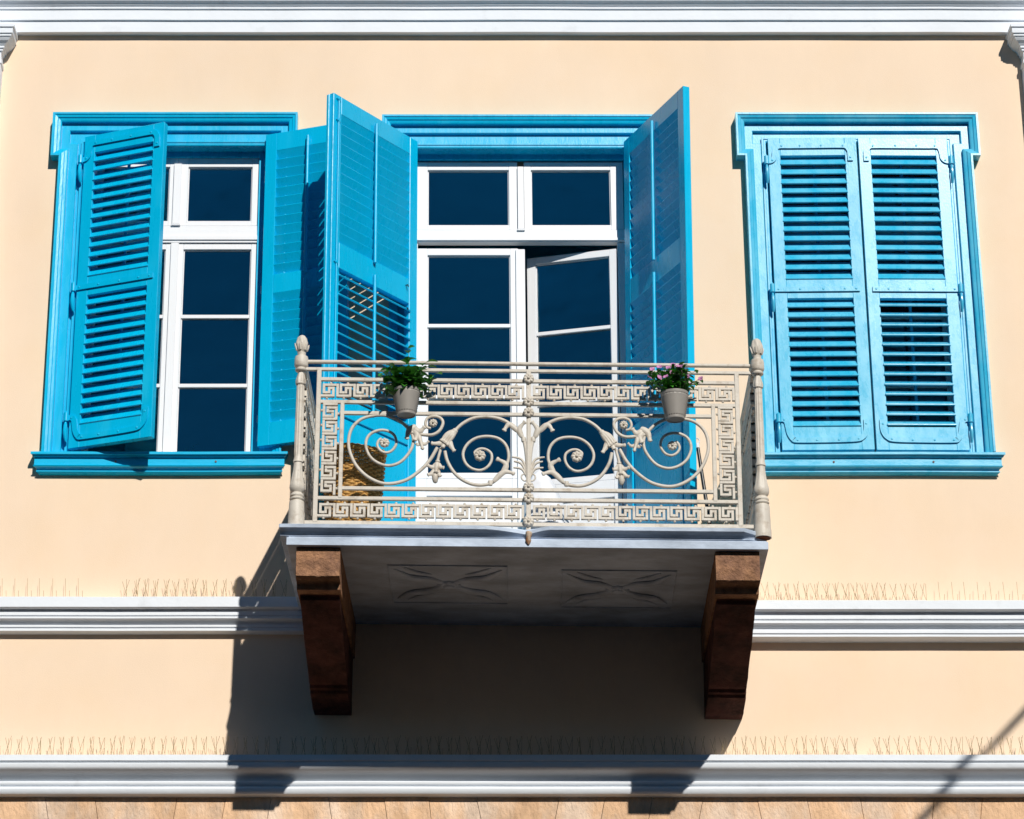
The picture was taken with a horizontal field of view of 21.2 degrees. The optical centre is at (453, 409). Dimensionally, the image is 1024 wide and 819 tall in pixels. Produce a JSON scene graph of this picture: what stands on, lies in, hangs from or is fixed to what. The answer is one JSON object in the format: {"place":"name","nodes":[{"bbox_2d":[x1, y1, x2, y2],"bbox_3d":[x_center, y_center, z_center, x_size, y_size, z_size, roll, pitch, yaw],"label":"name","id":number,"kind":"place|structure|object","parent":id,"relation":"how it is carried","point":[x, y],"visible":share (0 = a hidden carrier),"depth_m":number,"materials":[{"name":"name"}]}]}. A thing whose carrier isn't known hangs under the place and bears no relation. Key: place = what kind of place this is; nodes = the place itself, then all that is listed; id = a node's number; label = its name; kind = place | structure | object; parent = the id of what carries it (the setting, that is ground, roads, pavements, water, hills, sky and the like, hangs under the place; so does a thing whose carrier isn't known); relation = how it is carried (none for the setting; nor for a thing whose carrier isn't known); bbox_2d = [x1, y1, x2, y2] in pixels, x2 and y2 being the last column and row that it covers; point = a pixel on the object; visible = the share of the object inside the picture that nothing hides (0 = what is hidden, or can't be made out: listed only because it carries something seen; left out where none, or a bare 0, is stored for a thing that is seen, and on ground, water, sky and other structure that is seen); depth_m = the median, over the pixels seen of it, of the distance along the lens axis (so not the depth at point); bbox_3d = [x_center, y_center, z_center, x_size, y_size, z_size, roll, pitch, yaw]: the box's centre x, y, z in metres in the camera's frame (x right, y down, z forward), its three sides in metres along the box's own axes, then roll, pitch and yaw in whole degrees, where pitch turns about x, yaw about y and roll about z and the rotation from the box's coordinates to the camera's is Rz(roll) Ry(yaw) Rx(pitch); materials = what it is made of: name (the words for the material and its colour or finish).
{"place":"outdoors","nodes":[
{"label":"outdoors","id":0,"kind":"place"},
{"bbox_2d":[518,470,568,529],"bbox_3d":[0.491,0.606,14.369,0.332,0.620,0.259,0,-22,0],"label":"cloth bundle","id":1,"kind":"object","parent":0,"point":[541,481],"visible":0.24,"depth_m":14.35,"materials":[{"name":"white fabric"}]},
{"label":"street","id":2,"kind":"structure","parent":0,"visible":0},
{"bbox_2d":[0,0,1023,818],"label":"building","id":3,"kind":"structure","parent":2,"relation":"on","point":[250,248],"depth_m":14.96,"materials":[{"name":"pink paint"}]},
{"bbox_2d":[0,578,82,596],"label":"bird spikes","id":4,"kind":"object","parent":3,"relation":"on","point":[43,592],"visible":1,"depth_m":14.60,"materials":[{"name":"beige plastic"}]},
{"bbox_2d":[0,736,84,754],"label":"bird spikes","id":5,"kind":"object","parent":3,"relation":"on","point":[49,746],"visible":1,"depth_m":14.28,"materials":[{"name":"beige plastic"}]},
{"bbox_2d":[31,112,297,475],"bbox_3d":[-1.598,-0.643,15.358,1.408,2.191,0.230,0,-22,0],"label":"window","id":6,"kind":"structure","parent":3,"relation":"in","point":[195,140],"depth_m":15.42,"materials":[{"name":"blue paint"}]},
{"bbox_2d":[88,735,280,754],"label":"bird spikes","id":7,"kind":"object","parent":3,"relation":"on","point":[182,742],"visible":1,"depth_m":14.28,"materials":[{"name":"beige plastic"}]},
{"bbox_2d":[122,578,292,596],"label":"bird spikes","id":8,"kind":"object","parent":3,"relation":"on","point":[273,586],"visible":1,"depth_m":14.61,"materials":[{"name":"beige plastic"}]},
{"bbox_2d":[323,442,386,520],"bbox_3d":[-0.515,0.486,14.011,0.310,0.558,0.310,11,-24,-26],"label":"wicker basket","id":9,"kind":"object","parent":3,"relation":"on","point":[353,475],"visible":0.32,"depth_m":13.94,"materials":[{"name":"brown wicker"}]},
{"bbox_2d":[290,735,482,754],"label":"bird spikes","id":10,"kind":"object","parent":3,"relation":"on","point":[438,743],"visible":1,"depth_m":14.28,"materials":[{"name":"beige plastic"}]},
{"bbox_2d":[378,345,441,418],"bbox_3d":[-0.218,-0.135,13.658,0.319,0.359,0.274,0,-22,0],"label":"potted plant","id":11,"kind":"object","parent":3,"relation":"attached to","point":[405,386],"visible":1,"depth_m":13.60,"materials":[{"name":"green plant"}]},
{"bbox_2d":[382,114,652,528],"bbox_3d":[0.380,-0.265,15.265,1.582,2.932,0.326,0,-22,0],"label":"balcony door","id":12,"kind":"structure","parent":3,"relation":"in","point":[447,143],"depth_m":15.55,"materials":[{"name":"blue paint"}]},
{"bbox_2d":[485,735,677,754],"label":"bird spikes","id":13,"kind":"object","parent":3,"relation":"on","point":[580,747],"visible":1,"depth_m":14.28,"materials":[{"name":"beige plastic"}]},
{"bbox_2d":[646,362,702,422],"bbox_3d":[1.098,-0.092,13.640,0.260,0.313,0.272,-16,-26,34],"label":"potted plant","id":14,"kind":"object","parent":3,"relation":"attached to","point":[675,388],"visible":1,"depth_m":13.59,"materials":[{"name":"green plant"}]},
{"bbox_2d":[696,438,711,523],"bbox_3d":[1.363,0.558,14.654,0.027,0.921,0.169,15,-26,-33],"label":"pole","id":15,"kind":"object","parent":3,"relation":"on","point":[701,472],"visible":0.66,"depth_m":14.76,"materials":[{"name":"white metal"}]},
{"bbox_2d":[679,735,857,754],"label":"bird spikes","id":16,"kind":"object","parent":3,"relation":"on","point":[775,748],"visible":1,"depth_m":14.28,"materials":[{"name":"beige plastic"}]},
{"bbox_2d":[758,581,926,600],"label":"bird spikes","id":17,"kind":"object","parent":3,"relation":"on","point":[844,592],"visible":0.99,"depth_m":14.59,"materials":[{"name":"beige plastic"}]},
{"bbox_2d":[734,112,1005,475],"bbox_3d":[2.303,-0.641,15.357,1.391,2.191,0.230,0,-22,0],"label":"window","id":18,"kind":"structure","parent":3,"relation":"in","point":[752,129],"depth_m":15.35,"materials":[{"name":"blue paint"}]},
{"bbox_2d":[873,735,1023,754],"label":"bird spikes","id":19,"kind":"object","parent":3,"relation":"on","point":[951,746],"visible":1,"depth_m":14.28,"materials":[{"name":"beige plastic"}]},
{"bbox_2d":[938,582,1023,600],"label":"bird spikes","id":20,"kind":"object","parent":3,"relation":"on","point":[978,597],"visible":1,"depth_m":14.57,"materials":[{"name":"beige plastic"}]}
]}

